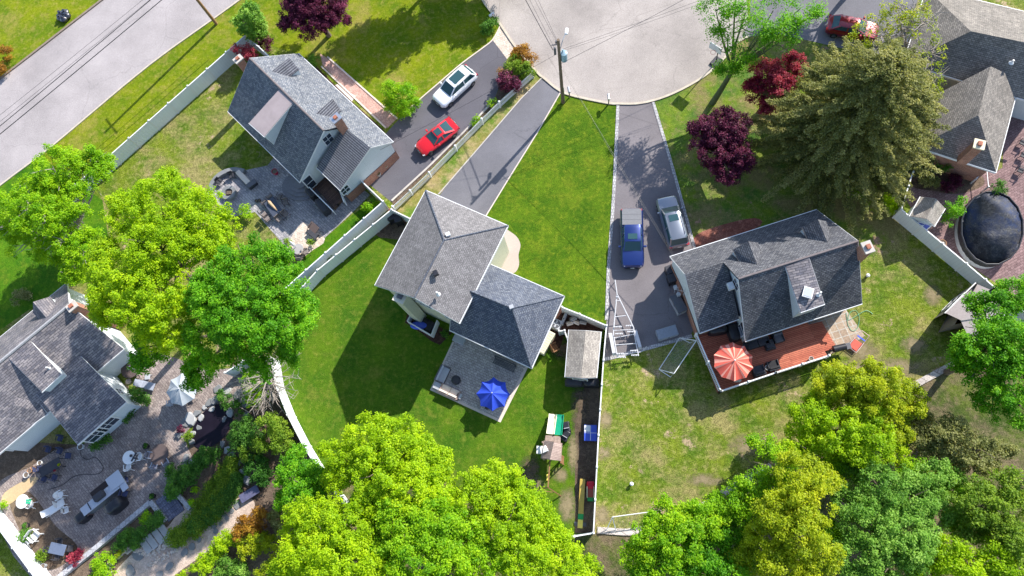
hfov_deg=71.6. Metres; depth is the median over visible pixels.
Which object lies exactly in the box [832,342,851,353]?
barbecue grill
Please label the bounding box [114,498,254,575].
garden path
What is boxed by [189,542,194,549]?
stepping stone
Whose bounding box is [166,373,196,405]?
patio umbrella
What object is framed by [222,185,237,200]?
fire pit
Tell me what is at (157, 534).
stone step
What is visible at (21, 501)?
white table
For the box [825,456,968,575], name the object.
tree
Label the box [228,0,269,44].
tree
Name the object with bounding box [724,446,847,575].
tree
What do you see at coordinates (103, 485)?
floor mat
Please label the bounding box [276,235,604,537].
lawn
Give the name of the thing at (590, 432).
play table
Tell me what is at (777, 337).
patio sofa
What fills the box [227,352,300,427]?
bare tree
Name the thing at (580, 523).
toy rollercoaster
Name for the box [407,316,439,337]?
fence enclosure
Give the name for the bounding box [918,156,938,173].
shrub
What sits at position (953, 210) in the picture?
shrub
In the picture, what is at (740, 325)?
door
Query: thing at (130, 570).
stepping stone
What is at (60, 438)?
metal chair
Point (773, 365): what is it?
patio sofa
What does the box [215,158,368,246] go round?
patio
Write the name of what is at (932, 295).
soil worn patch
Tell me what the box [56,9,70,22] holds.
trash bags
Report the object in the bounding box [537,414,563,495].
playset
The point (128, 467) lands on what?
plastic chair
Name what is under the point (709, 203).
lawn
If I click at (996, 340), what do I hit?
tree
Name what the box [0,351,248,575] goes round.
patio
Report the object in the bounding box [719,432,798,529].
tree
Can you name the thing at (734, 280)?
window
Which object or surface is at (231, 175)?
patio chair
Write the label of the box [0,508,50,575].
vinyl fence
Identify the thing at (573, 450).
soil worn patch
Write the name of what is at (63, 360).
house
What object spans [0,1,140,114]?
power wire
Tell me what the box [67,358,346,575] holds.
soil garden bank
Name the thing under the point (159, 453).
oval table
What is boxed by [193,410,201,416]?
flagstone
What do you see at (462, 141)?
picket fence
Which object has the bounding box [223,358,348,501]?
vinyl fence
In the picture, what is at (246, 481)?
flagstone
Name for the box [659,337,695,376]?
soccer goal
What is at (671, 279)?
waste bin
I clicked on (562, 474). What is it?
soil worn patch
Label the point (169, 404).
chair
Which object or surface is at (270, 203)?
folded umbrella
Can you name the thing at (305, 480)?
tree
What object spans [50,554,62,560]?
patio chair
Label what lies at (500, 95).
soil driveway bed
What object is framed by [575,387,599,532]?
garden bed
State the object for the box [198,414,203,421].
flagstone
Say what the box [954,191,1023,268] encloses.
above ground pool
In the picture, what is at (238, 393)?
flagstone
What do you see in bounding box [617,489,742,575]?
tree
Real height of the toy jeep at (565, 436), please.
0.600 m
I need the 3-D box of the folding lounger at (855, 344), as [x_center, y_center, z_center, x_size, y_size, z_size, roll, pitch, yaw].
[28.333,4.397,58.102,0.847,0.625,1.741,40,81,16]
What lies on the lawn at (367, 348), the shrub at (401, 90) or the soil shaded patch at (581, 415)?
the soil shaded patch at (581, 415)
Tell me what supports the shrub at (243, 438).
on the soil garden bank at (264, 497)
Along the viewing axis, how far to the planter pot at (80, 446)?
62.83 m
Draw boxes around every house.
[0,284,140,454]
[227,53,398,201]
[375,190,564,368]
[669,209,874,341]
[907,0,1023,181]
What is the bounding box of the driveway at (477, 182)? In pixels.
[439,79,559,214]
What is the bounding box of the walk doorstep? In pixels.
[336,84,355,100]
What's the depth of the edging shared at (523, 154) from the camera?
66.53 m
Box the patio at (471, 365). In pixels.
[432,339,524,418]
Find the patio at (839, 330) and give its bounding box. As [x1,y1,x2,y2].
[808,310,864,354]
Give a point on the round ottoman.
(455, 379)
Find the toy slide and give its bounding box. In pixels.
[587,481,593,500]
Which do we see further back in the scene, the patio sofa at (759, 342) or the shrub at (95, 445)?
the shrub at (95, 445)
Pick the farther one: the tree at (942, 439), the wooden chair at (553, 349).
the wooden chair at (553, 349)
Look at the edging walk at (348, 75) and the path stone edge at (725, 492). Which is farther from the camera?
the edging walk at (348, 75)
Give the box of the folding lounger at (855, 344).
[850,331,868,352]
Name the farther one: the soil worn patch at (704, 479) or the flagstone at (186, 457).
the flagstone at (186, 457)
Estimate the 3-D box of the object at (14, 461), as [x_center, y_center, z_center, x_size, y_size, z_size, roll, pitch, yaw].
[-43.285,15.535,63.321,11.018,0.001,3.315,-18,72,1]
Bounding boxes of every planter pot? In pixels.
[21,522,29,528]
[23,472,30,477]
[77,444,84,449]
[142,443,149,448]
[149,493,155,498]
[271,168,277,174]
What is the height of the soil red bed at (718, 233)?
0.001 m
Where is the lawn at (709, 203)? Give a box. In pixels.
[654,35,910,254]
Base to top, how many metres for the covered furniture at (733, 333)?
0.832 m
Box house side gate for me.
[970,172,989,192]
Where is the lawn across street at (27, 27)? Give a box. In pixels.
[0,0,98,75]
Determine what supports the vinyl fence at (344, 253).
on the lawn at (367, 348)
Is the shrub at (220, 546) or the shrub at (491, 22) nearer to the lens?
the shrub at (220, 546)
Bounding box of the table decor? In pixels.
[129,452,136,460]
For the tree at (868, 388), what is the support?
on the ground at (672, 434)
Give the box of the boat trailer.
[608,280,646,357]
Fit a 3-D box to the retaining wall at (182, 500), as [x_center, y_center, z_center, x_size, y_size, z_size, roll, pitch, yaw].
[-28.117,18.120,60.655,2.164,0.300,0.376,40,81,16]
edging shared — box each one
[438,78,541,194]
[486,92,560,215]
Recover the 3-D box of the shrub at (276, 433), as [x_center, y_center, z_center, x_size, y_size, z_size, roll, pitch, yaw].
[-19.895,12.203,59.584,3.378,3.766,3.955,0,73,7]
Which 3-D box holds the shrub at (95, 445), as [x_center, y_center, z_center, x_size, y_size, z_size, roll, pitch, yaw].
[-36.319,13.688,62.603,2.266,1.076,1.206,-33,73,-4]
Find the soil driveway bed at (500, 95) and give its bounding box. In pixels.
[392,85,509,204]
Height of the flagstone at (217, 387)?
0.123 m
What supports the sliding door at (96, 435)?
in the house at (63, 360)
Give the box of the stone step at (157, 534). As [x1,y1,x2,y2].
[152,529,164,544]
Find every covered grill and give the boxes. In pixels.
[74,512,92,523]
[305,187,318,201]
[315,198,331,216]
[583,378,599,388]
[707,325,727,335]
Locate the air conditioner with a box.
[551,318,562,331]
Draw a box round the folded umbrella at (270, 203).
[268,200,276,210]
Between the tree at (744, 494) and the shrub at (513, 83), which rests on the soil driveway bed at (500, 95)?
the shrub at (513, 83)
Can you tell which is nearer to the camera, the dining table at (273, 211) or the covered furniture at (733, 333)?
the covered furniture at (733, 333)
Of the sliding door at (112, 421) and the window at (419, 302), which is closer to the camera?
the window at (419, 302)
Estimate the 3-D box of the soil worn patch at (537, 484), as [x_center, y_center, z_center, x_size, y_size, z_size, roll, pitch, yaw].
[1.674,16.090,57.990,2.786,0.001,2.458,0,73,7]
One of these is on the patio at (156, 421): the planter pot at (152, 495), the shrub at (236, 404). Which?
the planter pot at (152, 495)
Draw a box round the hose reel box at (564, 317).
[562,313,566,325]
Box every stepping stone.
[126,564,135,575]
[132,551,143,560]
[156,571,163,575]
[165,562,173,570]
[181,548,187,556]
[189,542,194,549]
[233,500,240,509]
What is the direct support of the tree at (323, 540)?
on the woodland floor
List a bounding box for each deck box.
[452,334,465,345]
[540,331,554,355]
[655,325,678,340]
[669,294,687,315]
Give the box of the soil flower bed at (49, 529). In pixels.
[10,492,77,569]
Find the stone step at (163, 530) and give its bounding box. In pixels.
[158,524,168,538]
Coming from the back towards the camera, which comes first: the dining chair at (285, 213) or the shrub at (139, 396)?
the dining chair at (285, 213)
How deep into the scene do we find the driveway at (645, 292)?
62.84 m
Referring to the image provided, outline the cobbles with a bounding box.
[107,538,188,574]
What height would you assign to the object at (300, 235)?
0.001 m
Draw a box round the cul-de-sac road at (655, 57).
[484,0,748,102]
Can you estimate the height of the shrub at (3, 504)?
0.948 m
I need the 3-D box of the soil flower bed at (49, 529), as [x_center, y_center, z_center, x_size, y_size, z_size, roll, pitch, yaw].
[-41.101,20.933,61.442,8.563,0.001,3.206,38,81,15]
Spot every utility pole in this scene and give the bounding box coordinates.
[196,0,217,24]
[551,28,567,103]
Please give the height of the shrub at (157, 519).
1.614 m
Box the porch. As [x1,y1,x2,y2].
[309,178,346,213]
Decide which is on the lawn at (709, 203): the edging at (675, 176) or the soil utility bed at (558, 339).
the edging at (675, 176)
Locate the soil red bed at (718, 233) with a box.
[692,218,761,247]
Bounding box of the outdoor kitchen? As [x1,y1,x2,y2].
[80,470,128,515]
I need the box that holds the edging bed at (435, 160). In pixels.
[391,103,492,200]
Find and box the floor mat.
[90,481,107,495]
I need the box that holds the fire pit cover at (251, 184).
[246,179,257,189]
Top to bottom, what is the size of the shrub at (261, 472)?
2.020 m
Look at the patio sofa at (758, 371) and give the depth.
57.23 m
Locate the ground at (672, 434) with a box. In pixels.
[0,0,1023,575]
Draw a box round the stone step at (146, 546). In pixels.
[139,538,151,553]
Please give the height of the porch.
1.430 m
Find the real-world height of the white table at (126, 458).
0.735 m
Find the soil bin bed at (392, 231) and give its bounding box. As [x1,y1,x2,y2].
[376,221,406,239]
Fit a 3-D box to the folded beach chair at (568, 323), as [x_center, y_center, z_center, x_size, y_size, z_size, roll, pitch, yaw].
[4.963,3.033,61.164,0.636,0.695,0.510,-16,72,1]
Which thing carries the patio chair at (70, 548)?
on the soil flower bed at (49, 529)
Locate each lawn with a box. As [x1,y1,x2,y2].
[276,235,604,537]
[420,26,499,98]
[487,93,615,323]
[654,35,910,254]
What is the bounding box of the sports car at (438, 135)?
[415,116,459,155]
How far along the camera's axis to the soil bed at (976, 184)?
61.28 m
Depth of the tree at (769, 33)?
58.46 m
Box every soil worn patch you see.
[526,478,541,490]
[555,469,566,480]
[559,491,573,519]
[568,437,576,466]
[597,507,607,522]
[599,448,608,456]
[601,412,610,426]
[693,475,719,484]
[734,437,765,452]
[836,363,861,368]
[847,341,875,358]
[871,359,918,374]
[903,338,926,352]
[925,288,940,303]
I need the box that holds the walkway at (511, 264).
[502,230,519,272]
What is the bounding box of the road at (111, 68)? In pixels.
[0,0,236,183]
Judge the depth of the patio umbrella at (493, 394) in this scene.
58.34 m
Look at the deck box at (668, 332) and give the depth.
59.70 m
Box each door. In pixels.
[84,427,108,442]
[96,416,121,432]
[302,174,317,188]
[572,378,587,381]
[737,320,743,337]
[918,221,931,229]
[941,292,964,311]
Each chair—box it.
[24,528,43,543]
[25,500,36,508]
[32,465,42,472]
[36,475,48,482]
[43,445,52,453]
[47,474,60,481]
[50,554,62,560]
[52,497,67,508]
[53,490,67,498]
[54,447,66,455]
[54,537,66,543]
[55,434,64,442]
[61,506,70,513]
[63,452,70,458]
[65,544,74,551]
[118,490,129,497]
[123,463,134,471]
[136,452,145,460]
[144,451,150,458]
[148,463,158,469]
[161,458,171,466]
[166,400,175,406]
[214,177,224,184]
[226,171,234,180]
[259,210,268,217]
[262,214,273,223]
[274,214,283,222]
[275,192,284,201]
[280,209,289,217]
[281,197,290,206]
[296,254,303,260]
[301,248,310,255]
[549,341,559,352]
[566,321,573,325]
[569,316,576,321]
[743,341,750,350]
[1013,166,1023,175]
[1016,138,1023,146]
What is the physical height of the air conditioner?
0.850 m
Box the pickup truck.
[618,209,646,268]
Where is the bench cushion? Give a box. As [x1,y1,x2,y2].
[235,170,249,183]
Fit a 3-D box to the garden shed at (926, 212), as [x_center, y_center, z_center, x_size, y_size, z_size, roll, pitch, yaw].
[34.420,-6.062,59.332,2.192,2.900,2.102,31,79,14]
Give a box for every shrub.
[0,44,14,75]
[0,499,8,509]
[9,287,32,306]
[15,527,32,541]
[33,547,48,562]
[66,547,84,567]
[88,433,112,451]
[88,550,118,575]
[111,527,142,552]
[114,549,124,558]
[122,409,136,423]
[126,387,151,406]
[131,509,165,543]
[138,509,151,524]
[163,460,201,501]
[175,569,187,575]
[176,424,184,432]
[181,431,194,443]
[186,445,223,473]
[187,499,194,506]
[187,550,217,575]
[190,486,199,493]
[207,528,236,561]
[212,553,250,575]
[214,388,232,410]
[226,414,254,443]
[227,420,265,457]
[229,398,243,416]
[230,42,258,60]
[231,505,272,541]
[234,530,270,561]
[236,203,252,220]
[237,435,270,462]
[238,369,272,409]
[241,453,275,487]
[251,411,297,455]
[252,534,278,575]
[255,35,273,54]
[265,504,292,540]
[282,237,291,244]
[306,239,315,246]
[307,53,320,67]
[360,198,378,213]
[380,78,422,120]
[440,328,448,338]
[470,114,480,126]
[479,16,498,35]
[486,97,497,107]
[495,69,522,92]
[503,53,537,79]
[509,42,538,66]
[851,181,876,199]
[865,192,899,214]
[917,174,940,188]
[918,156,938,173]
[933,163,953,173]
[940,172,963,192]
[940,195,968,227]
[989,178,1009,194]
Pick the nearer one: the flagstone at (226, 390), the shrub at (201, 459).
the shrub at (201, 459)
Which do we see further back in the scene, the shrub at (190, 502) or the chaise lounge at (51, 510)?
the chaise lounge at (51, 510)
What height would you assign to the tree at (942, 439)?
7.352 m
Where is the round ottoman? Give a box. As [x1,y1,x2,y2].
[451,375,460,384]
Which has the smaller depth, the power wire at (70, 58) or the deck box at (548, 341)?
the deck box at (548, 341)
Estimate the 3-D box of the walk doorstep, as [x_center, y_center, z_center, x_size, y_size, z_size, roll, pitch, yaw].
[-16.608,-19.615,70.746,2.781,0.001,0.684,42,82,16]
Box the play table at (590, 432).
[584,425,596,440]
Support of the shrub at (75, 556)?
on the patio at (156, 421)
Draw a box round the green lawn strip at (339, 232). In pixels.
[278,203,379,289]
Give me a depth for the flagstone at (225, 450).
61.52 m
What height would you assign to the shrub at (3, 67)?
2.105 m
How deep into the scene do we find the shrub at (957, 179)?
60.64 m
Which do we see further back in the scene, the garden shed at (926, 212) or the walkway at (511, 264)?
the walkway at (511, 264)
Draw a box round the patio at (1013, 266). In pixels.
[906,117,1023,294]
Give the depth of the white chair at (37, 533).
60.79 m
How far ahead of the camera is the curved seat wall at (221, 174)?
69.03 m
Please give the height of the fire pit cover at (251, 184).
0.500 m
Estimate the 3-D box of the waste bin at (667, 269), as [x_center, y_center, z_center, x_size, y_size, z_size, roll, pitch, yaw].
[13.575,-1.440,61.289,0.680,1.100,0.790,-22,72,0]
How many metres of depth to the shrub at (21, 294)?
67.35 m
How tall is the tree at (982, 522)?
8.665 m
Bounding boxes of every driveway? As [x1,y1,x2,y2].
[366,41,506,201]
[439,79,559,214]
[605,102,695,356]
[741,0,916,53]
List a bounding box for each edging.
[605,105,618,319]
[652,102,695,248]
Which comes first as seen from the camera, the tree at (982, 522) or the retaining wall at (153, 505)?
the tree at (982, 522)
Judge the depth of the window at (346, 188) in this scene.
65.05 m
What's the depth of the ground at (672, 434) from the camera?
58.84 m
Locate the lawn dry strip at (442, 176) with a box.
[375,73,539,228]
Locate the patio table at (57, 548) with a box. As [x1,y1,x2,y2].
[48,542,67,555]
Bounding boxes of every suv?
[432,64,477,108]
[656,195,689,249]
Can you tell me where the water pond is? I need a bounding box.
[192,404,232,447]
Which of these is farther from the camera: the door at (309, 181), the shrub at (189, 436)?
the door at (309, 181)
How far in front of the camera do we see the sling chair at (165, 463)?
61.28 m
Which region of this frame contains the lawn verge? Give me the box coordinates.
[42,0,499,177]
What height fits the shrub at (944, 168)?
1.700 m
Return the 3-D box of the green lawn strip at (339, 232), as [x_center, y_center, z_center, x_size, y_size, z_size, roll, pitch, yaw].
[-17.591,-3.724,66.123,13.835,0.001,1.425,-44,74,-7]
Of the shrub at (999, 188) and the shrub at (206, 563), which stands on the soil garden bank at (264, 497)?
the shrub at (206, 563)
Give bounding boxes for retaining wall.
[57,500,150,575]
[148,500,167,521]
[177,493,191,510]
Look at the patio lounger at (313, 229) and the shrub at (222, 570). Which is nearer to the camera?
the shrub at (222, 570)
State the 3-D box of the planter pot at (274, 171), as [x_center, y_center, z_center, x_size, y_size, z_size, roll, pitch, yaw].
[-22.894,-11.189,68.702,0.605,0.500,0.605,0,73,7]
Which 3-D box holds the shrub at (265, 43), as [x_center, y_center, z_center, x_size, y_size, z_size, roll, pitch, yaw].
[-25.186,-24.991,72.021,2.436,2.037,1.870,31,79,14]
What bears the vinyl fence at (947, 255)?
on the ground at (672, 434)
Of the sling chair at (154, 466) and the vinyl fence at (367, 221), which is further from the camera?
the vinyl fence at (367, 221)
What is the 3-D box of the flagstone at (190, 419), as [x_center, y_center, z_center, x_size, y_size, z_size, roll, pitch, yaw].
[-28.371,11.550,62.652,1.274,0.288,0.971,29,79,14]
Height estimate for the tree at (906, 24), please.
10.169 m
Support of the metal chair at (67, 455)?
on the patio at (156, 421)
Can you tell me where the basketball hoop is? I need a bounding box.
[709,41,721,66]
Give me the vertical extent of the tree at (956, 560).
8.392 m
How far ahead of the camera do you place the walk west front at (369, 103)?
70.46 m
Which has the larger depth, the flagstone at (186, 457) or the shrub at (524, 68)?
the shrub at (524, 68)
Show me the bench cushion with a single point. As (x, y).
(242, 177)
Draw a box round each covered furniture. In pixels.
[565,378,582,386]
[726,323,739,342]
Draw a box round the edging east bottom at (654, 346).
[604,334,692,360]
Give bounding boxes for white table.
[16,494,29,508]
[122,451,137,464]
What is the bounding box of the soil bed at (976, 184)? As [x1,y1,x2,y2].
[911,167,984,193]
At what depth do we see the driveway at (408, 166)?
68.69 m
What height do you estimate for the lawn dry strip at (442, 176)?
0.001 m
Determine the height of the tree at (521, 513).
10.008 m
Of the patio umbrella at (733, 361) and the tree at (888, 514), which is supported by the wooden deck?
the patio umbrella at (733, 361)
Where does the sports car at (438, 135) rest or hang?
on the driveway at (408, 166)
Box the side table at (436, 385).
[432,381,440,389]
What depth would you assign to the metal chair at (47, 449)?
62.91 m
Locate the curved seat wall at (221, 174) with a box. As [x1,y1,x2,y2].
[208,167,246,196]
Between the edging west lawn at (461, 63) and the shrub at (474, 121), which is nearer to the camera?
the shrub at (474, 121)
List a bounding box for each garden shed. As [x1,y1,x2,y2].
[565,330,601,381]
[908,197,944,229]
[934,282,1004,337]
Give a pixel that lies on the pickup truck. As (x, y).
(632, 246)
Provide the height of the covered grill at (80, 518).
0.988 m
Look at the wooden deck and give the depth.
57.96 m
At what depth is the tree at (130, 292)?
50.86 m
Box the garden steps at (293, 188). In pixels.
[282,174,318,200]
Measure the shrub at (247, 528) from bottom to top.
2.302 m
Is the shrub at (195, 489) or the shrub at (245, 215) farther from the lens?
the shrub at (245, 215)
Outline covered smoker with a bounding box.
[104,496,128,514]
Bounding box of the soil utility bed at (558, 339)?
[550,307,602,348]
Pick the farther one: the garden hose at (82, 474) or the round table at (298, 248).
the round table at (298, 248)
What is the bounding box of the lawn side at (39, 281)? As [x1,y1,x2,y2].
[0,162,111,329]
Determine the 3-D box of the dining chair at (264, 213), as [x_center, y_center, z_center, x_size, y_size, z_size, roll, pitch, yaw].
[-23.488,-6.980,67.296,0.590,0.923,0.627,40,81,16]
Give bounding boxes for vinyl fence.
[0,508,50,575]
[73,35,268,201]
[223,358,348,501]
[286,179,388,292]
[301,208,410,291]
[558,329,567,339]
[561,306,607,537]
[892,155,1023,324]
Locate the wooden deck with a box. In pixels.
[694,321,834,393]
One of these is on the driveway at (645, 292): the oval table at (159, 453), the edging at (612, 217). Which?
the edging at (612, 217)
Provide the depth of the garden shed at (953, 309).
55.94 m
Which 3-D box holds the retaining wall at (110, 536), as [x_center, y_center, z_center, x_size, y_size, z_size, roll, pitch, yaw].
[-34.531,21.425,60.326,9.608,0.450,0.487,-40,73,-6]
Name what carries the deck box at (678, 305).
on the driveway at (645, 292)
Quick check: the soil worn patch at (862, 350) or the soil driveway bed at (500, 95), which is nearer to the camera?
the soil worn patch at (862, 350)
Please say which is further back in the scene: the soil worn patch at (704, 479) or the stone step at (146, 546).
the stone step at (146, 546)
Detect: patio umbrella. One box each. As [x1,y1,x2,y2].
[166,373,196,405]
[476,377,509,410]
[714,342,752,380]
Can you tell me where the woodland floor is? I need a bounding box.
[341,319,1023,575]
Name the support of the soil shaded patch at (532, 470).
on the lawn at (367, 348)
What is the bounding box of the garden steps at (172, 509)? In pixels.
[156,493,183,521]
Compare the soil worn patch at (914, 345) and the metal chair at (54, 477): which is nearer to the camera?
the soil worn patch at (914, 345)
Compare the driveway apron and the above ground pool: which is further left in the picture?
the driveway apron
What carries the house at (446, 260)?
on the lawn at (367, 348)
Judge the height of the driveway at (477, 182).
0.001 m
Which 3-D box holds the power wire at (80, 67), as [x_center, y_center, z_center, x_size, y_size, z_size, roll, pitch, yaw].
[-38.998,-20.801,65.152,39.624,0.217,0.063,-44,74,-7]
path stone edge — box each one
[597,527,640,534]
[702,463,770,503]
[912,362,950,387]
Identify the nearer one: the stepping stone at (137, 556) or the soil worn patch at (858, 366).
the soil worn patch at (858, 366)
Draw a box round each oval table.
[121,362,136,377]
[150,444,168,464]
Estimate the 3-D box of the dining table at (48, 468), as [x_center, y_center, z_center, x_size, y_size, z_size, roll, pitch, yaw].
[-40.428,15.793,62.532,2.000,0.740,0.950,-29,72,-3]
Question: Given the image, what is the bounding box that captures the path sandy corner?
[1,477,37,504]
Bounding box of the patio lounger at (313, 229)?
[306,221,323,239]
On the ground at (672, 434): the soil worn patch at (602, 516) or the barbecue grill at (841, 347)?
the soil worn patch at (602, 516)
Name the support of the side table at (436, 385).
on the patio at (471, 365)
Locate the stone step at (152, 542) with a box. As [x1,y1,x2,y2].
[145,533,158,549]
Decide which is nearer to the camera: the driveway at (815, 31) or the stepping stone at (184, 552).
the stepping stone at (184, 552)
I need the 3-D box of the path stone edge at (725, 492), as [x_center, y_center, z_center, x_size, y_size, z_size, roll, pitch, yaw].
[17.707,15.675,56.219,6.615,0.121,0.535,-30,72,-3]
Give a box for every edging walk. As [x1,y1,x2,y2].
[321,66,386,127]
[327,56,396,118]
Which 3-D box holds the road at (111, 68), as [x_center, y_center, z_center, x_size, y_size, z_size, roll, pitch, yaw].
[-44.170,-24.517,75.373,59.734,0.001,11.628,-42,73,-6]
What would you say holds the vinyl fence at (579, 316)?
on the lawn at (367, 348)
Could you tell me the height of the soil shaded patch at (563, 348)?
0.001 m
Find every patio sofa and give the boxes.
[434,364,450,383]
[438,383,461,400]
[745,335,770,350]
[751,364,766,377]
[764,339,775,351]
[765,359,780,372]
[770,331,784,343]
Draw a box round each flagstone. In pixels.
[176,429,183,438]
[180,418,190,426]
[182,454,189,462]
[185,412,196,425]
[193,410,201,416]
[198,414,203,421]
[205,398,211,406]
[211,395,218,404]
[213,384,221,392]
[220,441,224,447]
[224,387,231,394]
[224,446,230,453]
[226,407,233,417]
[234,388,242,399]
[243,475,250,485]
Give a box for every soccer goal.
[606,512,646,530]
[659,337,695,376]
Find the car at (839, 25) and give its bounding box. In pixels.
[825,14,878,42]
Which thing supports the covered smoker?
on the patio at (156, 421)
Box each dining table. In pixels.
[38,457,65,477]
[264,196,281,216]
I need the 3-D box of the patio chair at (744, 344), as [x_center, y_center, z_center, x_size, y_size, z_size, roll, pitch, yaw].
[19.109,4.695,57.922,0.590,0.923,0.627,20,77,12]
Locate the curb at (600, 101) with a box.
[482,0,750,104]
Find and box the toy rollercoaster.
[574,479,585,527]
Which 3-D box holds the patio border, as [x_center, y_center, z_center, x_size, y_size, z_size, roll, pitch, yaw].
[-2.884,7.782,60.994,7.031,0.001,5.186,22,77,12]
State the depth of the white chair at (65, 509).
61.39 m
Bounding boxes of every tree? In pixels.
[0,142,117,285]
[81,165,242,355]
[126,230,320,394]
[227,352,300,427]
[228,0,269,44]
[265,481,396,575]
[272,441,328,511]
[275,0,351,42]
[315,409,462,527]
[342,480,509,575]
[437,456,603,575]
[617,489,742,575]
[625,519,755,575]
[684,105,757,186]
[691,0,828,104]
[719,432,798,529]
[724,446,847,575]
[726,445,969,574]
[739,34,950,236]
[740,49,809,119]
[776,385,912,472]
[801,355,931,444]
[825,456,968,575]
[846,0,948,94]
[861,75,948,188]
[904,408,1020,476]
[904,532,1023,575]
[943,273,1023,431]
[946,464,1023,566]
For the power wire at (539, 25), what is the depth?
60.95 m
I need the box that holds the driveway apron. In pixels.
[493,27,513,57]
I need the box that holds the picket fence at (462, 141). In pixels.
[391,71,533,210]
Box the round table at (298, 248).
[293,244,303,253]
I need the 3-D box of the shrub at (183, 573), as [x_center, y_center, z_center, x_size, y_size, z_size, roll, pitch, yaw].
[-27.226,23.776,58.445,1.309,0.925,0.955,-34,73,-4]
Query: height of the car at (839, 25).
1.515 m
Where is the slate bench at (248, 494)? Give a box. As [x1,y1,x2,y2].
[239,485,259,502]
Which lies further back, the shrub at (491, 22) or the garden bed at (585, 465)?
the shrub at (491, 22)
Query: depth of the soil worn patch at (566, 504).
57.25 m
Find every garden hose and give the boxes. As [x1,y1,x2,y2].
[48,451,102,489]
[846,310,872,330]
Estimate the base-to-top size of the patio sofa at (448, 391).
0.782 m
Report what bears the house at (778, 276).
on the ground at (672, 434)
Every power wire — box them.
[0,0,149,125]
[0,0,161,133]
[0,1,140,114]
[1,1,147,120]
[386,56,552,146]
[526,1,552,49]
[560,64,673,253]
[560,66,671,253]
[564,0,699,48]
[564,5,695,50]
[566,1,680,60]
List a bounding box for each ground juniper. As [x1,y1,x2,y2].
[162,454,240,549]
[185,470,245,534]
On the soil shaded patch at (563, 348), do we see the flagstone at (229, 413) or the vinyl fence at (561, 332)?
the vinyl fence at (561, 332)
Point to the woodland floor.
(946, 393)
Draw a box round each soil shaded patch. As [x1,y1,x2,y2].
[520,459,538,479]
[555,343,566,358]
[573,390,586,410]
[573,407,586,431]
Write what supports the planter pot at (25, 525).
on the soil flower bed at (49, 529)
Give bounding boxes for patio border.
[430,341,527,421]
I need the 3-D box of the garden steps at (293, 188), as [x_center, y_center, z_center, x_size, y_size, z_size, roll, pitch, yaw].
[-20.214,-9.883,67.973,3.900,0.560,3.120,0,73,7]
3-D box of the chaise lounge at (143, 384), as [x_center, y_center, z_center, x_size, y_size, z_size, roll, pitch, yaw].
[-32.977,8.704,63.802,1.853,0.723,0.680,12,75,10]
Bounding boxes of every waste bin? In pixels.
[387,214,394,224]
[394,215,403,226]
[664,264,674,275]
[666,273,676,285]
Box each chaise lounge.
[40,500,63,517]
[133,379,154,390]
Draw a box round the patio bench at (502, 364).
[493,355,515,371]
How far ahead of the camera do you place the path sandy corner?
62.65 m
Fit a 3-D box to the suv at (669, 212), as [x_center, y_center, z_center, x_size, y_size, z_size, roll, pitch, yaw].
[14.067,-5.894,62.198,2.340,1.795,4.944,-12,72,3]
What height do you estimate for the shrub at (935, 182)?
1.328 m
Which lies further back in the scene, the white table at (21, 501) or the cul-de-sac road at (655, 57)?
the cul-de-sac road at (655, 57)
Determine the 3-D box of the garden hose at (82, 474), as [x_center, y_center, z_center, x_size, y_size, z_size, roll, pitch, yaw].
[-38.617,15.695,62.689,5.149,0.042,2.716,-18,72,1]
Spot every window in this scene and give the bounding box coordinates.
[113,387,125,394]
[321,132,334,146]
[340,184,350,195]
[417,300,433,309]
[537,446,542,453]
[732,277,738,291]
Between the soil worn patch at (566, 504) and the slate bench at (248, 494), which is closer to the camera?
the soil worn patch at (566, 504)
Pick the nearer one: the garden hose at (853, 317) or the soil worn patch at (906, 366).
the soil worn patch at (906, 366)
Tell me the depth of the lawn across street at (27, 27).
77.62 m
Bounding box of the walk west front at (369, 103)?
[320,54,395,127]

